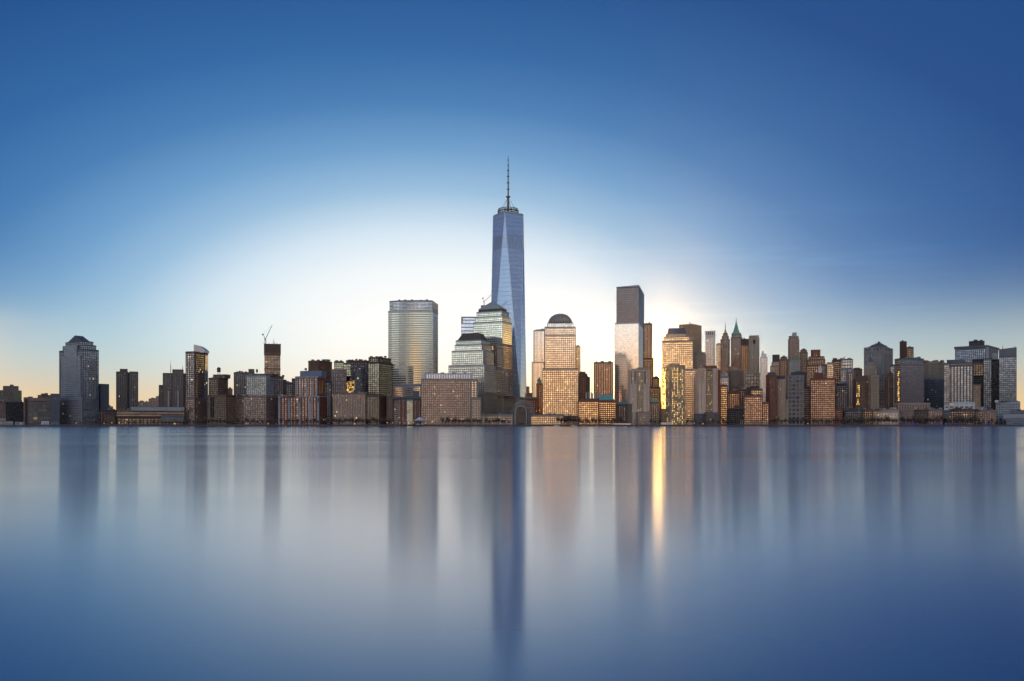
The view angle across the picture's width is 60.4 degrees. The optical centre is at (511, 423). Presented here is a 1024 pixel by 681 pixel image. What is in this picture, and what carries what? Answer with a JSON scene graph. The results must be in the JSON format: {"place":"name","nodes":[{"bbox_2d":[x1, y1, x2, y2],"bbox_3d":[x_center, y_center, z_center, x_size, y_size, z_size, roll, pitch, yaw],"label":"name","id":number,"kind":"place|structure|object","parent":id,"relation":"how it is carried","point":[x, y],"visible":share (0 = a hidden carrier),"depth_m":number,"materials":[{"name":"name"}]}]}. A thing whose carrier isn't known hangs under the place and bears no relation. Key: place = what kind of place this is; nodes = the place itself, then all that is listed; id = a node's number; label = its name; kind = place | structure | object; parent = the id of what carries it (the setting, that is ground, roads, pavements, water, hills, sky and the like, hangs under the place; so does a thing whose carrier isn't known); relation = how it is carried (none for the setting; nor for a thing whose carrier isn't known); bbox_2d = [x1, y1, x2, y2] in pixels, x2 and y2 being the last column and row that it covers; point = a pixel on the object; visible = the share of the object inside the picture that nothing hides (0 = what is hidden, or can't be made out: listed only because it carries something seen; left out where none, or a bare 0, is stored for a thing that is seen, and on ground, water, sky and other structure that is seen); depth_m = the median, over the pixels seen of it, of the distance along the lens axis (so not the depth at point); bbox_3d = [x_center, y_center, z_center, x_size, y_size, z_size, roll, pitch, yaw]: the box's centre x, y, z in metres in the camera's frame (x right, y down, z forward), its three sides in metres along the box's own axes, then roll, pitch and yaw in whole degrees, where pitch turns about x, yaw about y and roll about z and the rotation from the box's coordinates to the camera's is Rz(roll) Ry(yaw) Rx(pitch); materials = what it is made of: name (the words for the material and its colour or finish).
{"place":"outdoors","nodes":[
{"label":"outdoors","id":0,"kind":"place"},
{"bbox_2d":[0,400,5,421],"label":"brick block","id":1,"kind":"structure","parent":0,"point":[2,410],"depth_m":1468.53,"materials":[{"name":"grey brick"}]},
{"bbox_2d":[0,385,21,400],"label":"apartment block","id":2,"kind":"structure","parent":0,"point":[12,393],"depth_m":1627.68,"materials":[{"name":"grey concrete"}]},
{"bbox_2d":[6,400,23,424],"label":"office block","id":3,"kind":"structure","parent":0,"point":[14,411],"depth_m":1453.64,"materials":[{"name":"black glass"}]},
{"bbox_2d":[23,393,59,424],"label":"office block","id":4,"kind":"structure","parent":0,"point":[42,407],"depth_m":1441.01,"materials":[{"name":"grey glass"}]},
{"bbox_2d":[116,369,137,409],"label":"apartment tower","id":5,"kind":"structure","parent":0,"point":[126,389],"depth_m":1603.45,"materials":[{"name":"grey concrete"}]},
{"bbox_2d":[116,407,184,424],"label":"pier building","id":6,"kind":"structure","parent":0,"point":[166,415],"depth_m":1460.35,"materials":[{"name":"grey glass"}]},
{"bbox_2d":[159,365,185,424],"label":"apartment tower","id":7,"kind":"structure","parent":0,"point":[172,390],"depth_m":1641.96,"materials":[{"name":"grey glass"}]},
{"bbox_2d":[185,345,208,424],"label":"apartment tower","id":8,"kind":"structure","parent":0,"point":[196,378],"depth_m":1496.99,"materials":[{"name":"grey glass"}]},
{"bbox_2d":[207,367,234,424],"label":"brick block","id":9,"kind":"structure","parent":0,"point":[220,403],"depth_m":1461.25,"materials":[{"name":"brown brick"}]},
{"bbox_2d":[234,369,257,395],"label":"apartment tower","id":10,"kind":"structure","parent":0,"point":[239,382],"depth_m":1563.47,"materials":[{"name":"grey concrete"}]},
{"bbox_2d":[235,373,278,424],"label":"apartment block","id":11,"kind":"structure","parent":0,"point":[258,400],"depth_m":1464.81,"materials":[{"name":"grey glass"}]},
{"bbox_2d":[274,375,286,395],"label":"apartment block","id":12,"kind":"structure","parent":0,"point":[279,385],"depth_m":1547.05,"materials":[{"name":"grey concrete"}]},
{"bbox_2d":[286,378,294,394],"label":"apartment block","id":13,"kind":"structure","parent":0,"point":[290,388],"depth_m":1531.98,"materials":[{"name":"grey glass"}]},
{"bbox_2d":[278,368,326,424],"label":"brick block","id":14,"kind":"structure","parent":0,"point":[307,400],"depth_m":1459.24,"materials":[{"name":"brown brick"}]},
{"bbox_2d":[308,359,331,379],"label":"office tower","id":15,"kind":"structure","parent":0,"point":[319,365],"depth_m":1770.94,"materials":[{"name":"brown brick"}]},
{"bbox_2d":[347,366,365,392],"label":"glass block","id":16,"kind":"structure","parent":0,"point":[356,380],"depth_m":1495.67,"materials":[{"name":"glass"}]},
{"bbox_2d":[346,359,368,392],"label":"brick block","id":17,"kind":"structure","parent":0,"point":[359,362],"depth_m":1575.05,"materials":[{"name":"black brick"}]},
{"bbox_2d":[392,391,420,424],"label":"pier building","id":18,"kind":"structure","parent":0,"point":[408,408],"depth_m":1446.49,"materials":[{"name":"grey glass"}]},
{"bbox_2d":[388,299,437,395],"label":"office tower","id":19,"kind":"structure","parent":0,"point":[412,340],"depth_m":1608.40,"materials":[{"name":"grey glass"}]},
{"bbox_2d":[421,372,480,424],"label":"hotel block","id":20,"kind":"structure","parent":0,"point":[450,395],"depth_m":1449.90,"materials":[{"name":"stone"}]},
{"bbox_2d":[461,317,474,334],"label":"glass tower","id":21,"kind":"structure","parent":0,"point":[467,324],"depth_m":1860.53,"materials":[{"name":"glass"}]},
{"bbox_2d":[481,413,512,424],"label":"office block","id":22,"kind":"structure","parent":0,"point":[506,416],"depth_m":1468.16,"materials":[{"name":"stone"}]},
{"bbox_2d":[491,160,525,408],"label":"tapered skyscraper","id":23,"kind":"structure","parent":0,"point":[508,284],"depth_m":1766.78,"materials":[{"name":"glass"}]},
{"bbox_2d":[0,426,1023,680],"bbox_3d":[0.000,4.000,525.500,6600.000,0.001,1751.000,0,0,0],"label":"water","id":24,"kind":"structure","parent":0,"point":[510,552],"depth_m":27.12,"materials":[{"name":"blue liquid"}]},
{"bbox_2d":[0,425,1023,425],"bbox_3d":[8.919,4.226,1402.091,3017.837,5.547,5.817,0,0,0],"label":"seawall","id":25,"kind":"object","parent":24,"relation":"in","point":[515,425],"visible":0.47,"depth_m":1400.16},
{"bbox_2d":[0,0,1023,409],"label":"sky","id":26,"kind":"structure","parent":0,"point":[846,177],"materials":[{"name":"blue"}]},
{"bbox_2d":[524,394,537,424],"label":"brick block","id":27,"kind":"structure","parent":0,"point":[533,401],"depth_m":1639.88,"materials":[{"name":"brown brick"}]},
{"bbox_2d":[532,329,544,396],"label":"skyscraper","id":28,"kind":"structure","parent":0,"point":[538,350],"depth_m":2349.44,"materials":[{"name":"beige glass"}]},
{"bbox_2d":[531,413,577,424],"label":"office building","id":29,"kind":"structure","parent":0,"point":[544,419],"depth_m":1479.10,"materials":[{"name":"stone"}]},
{"bbox_2d":[542,314,578,415],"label":"office tower","id":30,"kind":"structure","parent":0,"point":[560,383],"depth_m":1542.85,"materials":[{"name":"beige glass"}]},
{"bbox_2d":[576,345,579,399],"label":"office tower","id":31,"kind":"structure","parent":0,"point":[577,356],"depth_m":1899.85,"materials":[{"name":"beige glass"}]},
{"bbox_2d":[578,399,598,424],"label":"brick block","id":32,"kind":"structure","parent":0,"point":[587,409],"depth_m":1501.18,"materials":[{"name":"beige glass"}]},
{"bbox_2d":[594,361,612,397],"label":"office tower","id":33,"kind":"structure","parent":0,"point":[603,377],"depth_m":1921.86,"materials":[{"name":"brown stone"}]},
{"bbox_2d":[598,395,616,424],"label":"brick block","id":34,"kind":"structure","parent":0,"point":[606,406],"depth_m":1496.76,"materials":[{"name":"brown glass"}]},
{"bbox_2d":[616,402,627,422],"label":"office block","id":35,"kind":"structure","parent":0,"point":[621,409],"depth_m":1510.93,"materials":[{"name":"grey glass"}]},
{"bbox_2d":[615,285,643,403],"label":"office tower","id":36,"kind":"structure","parent":0,"point":[629,327],"depth_m":1967.15,"materials":[{"name":"glass"}]},
{"bbox_2d":[628,367,650,424],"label":"apartment tower","id":37,"kind":"structure","parent":0,"point":[639,412],"depth_m":1461.84,"materials":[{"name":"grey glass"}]},
{"bbox_2d":[643,322,653,386],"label":"office tower","id":38,"kind":"structure","parent":0,"point":[648,361],"depth_m":1900.81,"materials":[{"name":"brown stone"}]},
{"bbox_2d":[650,399,660,424],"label":"office block","id":39,"kind":"structure","parent":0,"point":[655,407],"depth_m":1501.20,"materials":[{"name":"grey concrete"}]},
{"bbox_2d":[650,376,660,401],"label":"office block","id":40,"kind":"structure","parent":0,"point":[655,390],"depth_m":1782.22,"materials":[{"name":"brown stone"}]},
{"bbox_2d":[661,364,684,424],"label":"apartment tower","id":41,"kind":"structure","parent":0,"point":[673,394],"depth_m":1467.32,"materials":[{"name":"brown glass"}]},
{"bbox_2d":[662,328,695,424],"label":"office tower","id":42,"kind":"structure","parent":0,"point":[677,345],"depth_m":1579.63,"materials":[{"name":"stone"}]},
{"bbox_2d":[679,322,701,354],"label":"office tower","id":43,"kind":"structure","parent":0,"point":[694,332],"depth_m":2133.68,"materials":[{"name":"beige glass"}]},
{"bbox_2d":[693,350,705,368],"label":"stone tower","id":44,"kind":"structure","parent":0,"point":[699,359],"depth_m":1764.43,"materials":[{"name":"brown stone"}]},
{"bbox_2d":[694,365,719,424],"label":"apartment tower","id":45,"kind":"structure","parent":0,"point":[707,392],"depth_m":1466.26,"materials":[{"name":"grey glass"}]},
{"bbox_2d":[705,331,715,365],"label":"office tower","id":46,"kind":"structure","parent":0,"point":[710,336],"depth_m":2222.10,"materials":[{"name":"grey glass"}]},
{"bbox_2d":[716,343,720,375],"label":"office tower","id":47,"kind":"structure","parent":0,"point":[718,355],"depth_m":2321.34,"materials":[{"name":"beige glass"}]},
{"bbox_2d":[720,373,728,391],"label":"office block","id":48,"kind":"structure","parent":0,"point":[724,379],"depth_m":1601.70,"materials":[{"name":"grey glass"}]},
{"bbox_2d":[720,384,739,424],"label":"brick block","id":49,"kind":"structure","parent":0,"point":[730,399],"depth_m":1502.32,"materials":[{"name":"brown glass"}]},
{"bbox_2d":[726,356,743,389],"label":"stone tower","id":50,"kind":"structure","parent":0,"point":[735,371],"depth_m":1666.73,"materials":[{"name":"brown stone"}]},
{"bbox_2d":[727,405,742,424],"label":"office block","id":51,"kind":"structure","parent":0,"point":[736,414],"depth_m":1465.26,"materials":[{"name":"black glass"}]},
{"bbox_2d":[739,387,745,424],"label":"brick block","id":52,"kind":"structure","parent":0,"point":[742,391],"depth_m":1561.26,"materials":[{"name":"brown brick"}]},
{"bbox_2d":[741,338,748,388],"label":"office tower","id":53,"kind":"structure","parent":0,"point":[745,353],"depth_m":2082.15,"materials":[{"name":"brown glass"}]},
{"bbox_2d":[744,335,759,388],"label":"stone tower","id":54,"kind":"structure","parent":0,"point":[752,377],"depth_m":1962.11,"materials":[{"name":"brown stone"}]},
{"bbox_2d":[770,355,779,375],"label":"office tower","id":55,"kind":"structure","parent":0,"point":[774,366],"depth_m":1925.76,"materials":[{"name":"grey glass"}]},
{"bbox_2d":[779,356,787,398],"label":"brick tower","id":56,"kind":"structure","parent":0,"point":[783,365],"depth_m":1821.55,"materials":[{"name":"brown brick"}]},
{"bbox_2d":[788,333,800,374],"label":"stone tower","id":57,"kind":"structure","parent":0,"point":[794,361],"depth_m":2022.93,"materials":[{"name":"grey stone"}]},
{"bbox_2d":[799,348,807,374],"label":"brick tower","id":58,"kind":"structure","parent":0,"point":[803,354],"depth_m":2113.17,"materials":[{"name":"brown brick"}]},
{"bbox_2d":[803,372,809,424],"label":"office block","id":59,"kind":"structure","parent":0,"point":[806,401],"depth_m":1541.98,"materials":[{"name":"brown glass"}]},
{"bbox_2d":[806,350,826,385],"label":"brick tower","id":60,"kind":"structure","parent":0,"point":[815,360],"depth_m":1729.82,"materials":[{"name":"brown brick"}]},
{"bbox_2d":[827,358,841,408],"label":"office tower","id":61,"kind":"structure","parent":0,"point":[834,366],"depth_m":1639.49,"materials":[{"name":"beige glass"}]},
{"bbox_2d":[840,357,852,367],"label":"office tower","id":62,"kind":"structure","parent":0,"point":[847,363],"depth_m":1843.97,"materials":[{"name":"glass"}]},
{"bbox_2d":[840,368,854,405],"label":"office tower","id":63,"kind":"structure","parent":0,"point":[847,375],"depth_m":1583.13,"materials":[{"name":"grey glass"}]},
{"bbox_2d":[844,408,862,424],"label":"brick block","id":64,"kind":"structure","parent":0,"point":[851,413],"depth_m":1467.27,"materials":[{"name":"grey brick"}]},
{"bbox_2d":[853,375,878,408],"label":"apartment tower","id":65,"kind":"structure","parent":0,"point":[866,391],"depth_m":1501.83,"materials":[{"name":"grey concrete"}]},
{"bbox_2d":[864,356,876,374],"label":"stone tower","id":66,"kind":"structure","parent":0,"point":[870,368],"depth_m":1766.78,"materials":[{"name":"grey stone"}]},
{"bbox_2d":[864,341,892,376],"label":"office tower","id":67,"kind":"structure","parent":0,"point":[880,353],"depth_m":1933.07,"materials":[{"name":"grey glass"}]},
{"bbox_2d":[879,372,892,408],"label":"office block","id":68,"kind":"structure","parent":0,"point":[886,391],"depth_m":1534.41,"materials":[{"name":"stone"}]},
{"bbox_2d":[890,364,894,407],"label":"office tower","id":69,"kind":"structure","parent":0,"point":[892,368],"depth_m":1561.31,"materials":[{"name":"stone"}]},
{"bbox_2d":[900,340,913,357],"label":"brick tower","id":70,"kind":"structure","parent":0,"point":[906,351],"depth_m":2013.88,"materials":[{"name":"brown brick"}]},
{"bbox_2d":[894,357,929,409],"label":"office tower","id":71,"kind":"structure","parent":0,"point":[909,383],"depth_m":1504.53,"materials":[{"name":"grey glass"}]},
{"bbox_2d":[924,360,944,409],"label":"stone tower","id":72,"kind":"structure","parent":0,"point":[934,383],"depth_m":1626.93,"materials":[{"name":"grey glass"}]},
{"bbox_2d":[944,359,974,409],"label":"office tower","id":73,"kind":"structure","parent":0,"point":[958,383],"depth_m":1506.79,"materials":[{"name":"concrete"}]},
{"bbox_2d":[948,408,975,424],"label":"brick block","id":74,"kind":"structure","parent":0,"point":[966,412],"depth_m":1468.00,"materials":[{"name":"brown brick"}]},
{"bbox_2d":[954,339,999,361],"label":"office tower","id":75,"kind":"structure","parent":0,"point":[976,349],"depth_m":1799.18,"materials":[{"name":"grey glass"}]},
{"bbox_2d":[973,384,983,409],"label":"office block","id":76,"kind":"structure","parent":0,"point":[977,394],"depth_m":1541.64,"materials":[{"name":"grey concrete"}]},
{"bbox_2d":[972,353,998,409],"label":"office tower","id":77,"kind":"structure","parent":0,"point":[986,374],"depth_m":1637.58,"materials":[{"name":"black glass"}]},
{"bbox_2d":[976,408,996,424],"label":"brick block","id":78,"kind":"structure","parent":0,"point":[985,414],"depth_m":1468.82,"materials":[{"name":"brown brick"}]},
{"bbox_2d":[995,400,1019,424],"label":"office block","id":79,"kind":"structure","parent":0,"point":[1004,407],"depth_m":1510.19,"materials":[{"name":"concrete"}]},
{"bbox_2d":[999,347,1016,400],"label":"glass tower","id":80,"kind":"structure","parent":0,"point":[1008,374],"depth_m":1581.11,"materials":[{"name":"glass"}]},
{"label":"ground","id":81,"kind":"structure","parent":0,"visible":0},
{"bbox_2d":[59,335,108,424],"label":"office tower","id":82,"kind":"structure","parent":81,"relation":"on","point":[84,394],"depth_m":1464.93,"materials":[{"name":"glass"}]},
{"bbox_2d":[99,408,116,424],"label":"brick block","id":83,"kind":"structure","parent":81,"relation":"on","point":[109,415],"depth_m":1477.21,"materials":[{"name":"brown brick"}]},
{"bbox_2d":[264,342,280,375],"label":"construction tower","id":84,"kind":"structure","parent":81,"relation":"on","point":[272,353],"depth_m":1753.48,"materials":[{"name":"brown metal"}]},
{"bbox_2d":[325,379,331,424],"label":"office block","id":85,"kind":"structure","parent":81,"relation":"on","point":[328,395],"depth_m":1501.37,"materials":[{"name":"black glass"}]},
{"bbox_2d":[331,360,350,424],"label":"apartment tower","id":86,"kind":"structure","parent":81,"relation":"on","point":[340,372],"depth_m":1515.03,"materials":[{"name":"grey glass"}]},
{"bbox_2d":[332,391,385,424],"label":"apartment block","id":87,"kind":"structure","parent":81,"relation":"on","point":[357,405],"depth_m":1453.67,"materials":[{"name":"grey concrete"}]},
{"bbox_2d":[368,356,392,395],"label":"glass tower","id":88,"kind":"structure","parent":81,"relation":"on","point":[380,375],"depth_m":1477.07,"materials":[{"name":"glass"}]},
{"bbox_2d":[386,394,393,424],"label":"brick block","id":89,"kind":"structure","parent":81,"relation":"on","point":[389,406],"depth_m":1452.40,"materials":[{"name":"brown brick"}]},
{"bbox_2d":[448,333,496,413],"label":"office tower","id":90,"kind":"structure","parent":81,"relation":"on","point":[473,353],"depth_m":1545.55,"materials":[{"name":"stone"}]},
{"bbox_2d":[473,301,515,424],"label":"office tower","id":91,"kind":"structure","parent":81,"relation":"on","point":[492,324],"depth_m":1589.85,"materials":[{"name":"glass"}]},
{"bbox_2d":[510,400,532,424],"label":"glass vault hall","id":92,"kind":"structure","parent":81,"relation":"on","point":[521,415],"depth_m":1470.00,"materials":[{"name":"glass"}]},
{"bbox_2d":[537,377,541,413],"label":"brick tower","id":93,"kind":"structure","parent":81,"relation":"on","point":[539,390],"depth_m":1720.13,"materials":[{"name":"brown brick"}]},
{"bbox_2d":[579,371,589,399],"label":"brick block","id":94,"kind":"structure","parent":81,"relation":"on","point":[584,381],"depth_m":1661.87,"materials":[{"name":"brown brick"}]},
{"bbox_2d":[584,389,600,399],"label":"plant deck","id":95,"kind":"structure","parent":81,"relation":"on","point":[598,396],"depth_m":1645.13,"materials":[{"name":"grey metal"}]},
{"bbox_2d":[720,324,729,375],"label":"art deco tower","id":96,"kind":"structure","parent":81,"relation":"on","point":[725,350],"depth_m":2162.28,"materials":[{"name":"brown stone"}]},
{"bbox_2d":[731,321,741,365],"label":"art deco tower","id":97,"kind":"structure","parent":81,"relation":"on","point":[736,336],"depth_m":2264.67,"materials":[{"name":"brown stone"}]},
{"bbox_2d":[744,386,768,424],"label":"brick block","id":98,"kind":"structure","parent":81,"relation":"on","point":[756,407],"depth_m":1473.79,"materials":[{"name":"brown brick"}]},
{"bbox_2d":[760,351,767,401],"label":"art deco tower","id":99,"kind":"structure","parent":81,"relation":"on","point":[763,365],"depth_m":1902.11,"materials":[{"name":"beige stone"}]},
{"bbox_2d":[766,372,777,424],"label":"apartment tower","id":100,"kind":"structure","parent":81,"relation":"on","point":[771,389],"depth_m":1479.36,"materials":[{"name":"brown brick"}]},
{"bbox_2d":[777,376,787,424],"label":"apartment tower","id":101,"kind":"structure","parent":81,"relation":"on","point":[782,406],"depth_m":1491.90,"materials":[{"name":"grey concrete"}]},
{"bbox_2d":[787,371,803,424],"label":"office block","id":102,"kind":"structure","parent":81,"relation":"on","point":[795,394],"depth_m":1489.56,"materials":[{"name":"grey concrete"}]},
{"bbox_2d":[810,365,842,424],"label":"apartment tower","id":103,"kind":"structure","parent":81,"relation":"on","point":[822,397],"depth_m":1484.28,"materials":[{"name":"brown brick"}]},
{"bbox_2d":[836,382,847,424],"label":"office block","id":104,"kind":"structure","parent":81,"relation":"on","point":[842,395],"depth_m":1502.72,"materials":[{"name":"grey glass"}]},
{"bbox_2d":[862,408,872,424],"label":"brick block","id":105,"kind":"structure","parent":81,"relation":"on","point":[868,413],"depth_m":1466.66,"materials":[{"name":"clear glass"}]},
{"bbox_2d":[873,408,899,424],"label":"brick block","id":106,"kind":"structure","parent":81,"relation":"on","point":[892,413],"depth_m":1471.38,"materials":[{"name":"beige brick"}]},
{"bbox_2d":[899,409,913,424],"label":"brick block","id":107,"kind":"structure","parent":81,"relation":"on","point":[906,413],"depth_m":1468.63,"materials":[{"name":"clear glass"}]},
{"bbox_2d":[914,409,927,424],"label":"brick block","id":108,"kind":"structure","parent":81,"relation":"on","point":[923,413],"depth_m":1472.37,"materials":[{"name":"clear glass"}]},
{"bbox_2d":[928,407,942,424],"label":"brick block","id":109,"kind":"structure","parent":81,"relation":"on","point":[932,412],"depth_m":1466.72,"materials":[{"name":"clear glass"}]},
{"bbox_2d":[1003,409,1023,424],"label":"ferry terminal","id":110,"kind":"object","parent":81,"relation":"on","point":[1014,417],"visible":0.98,"depth_m":1460.24,"materials":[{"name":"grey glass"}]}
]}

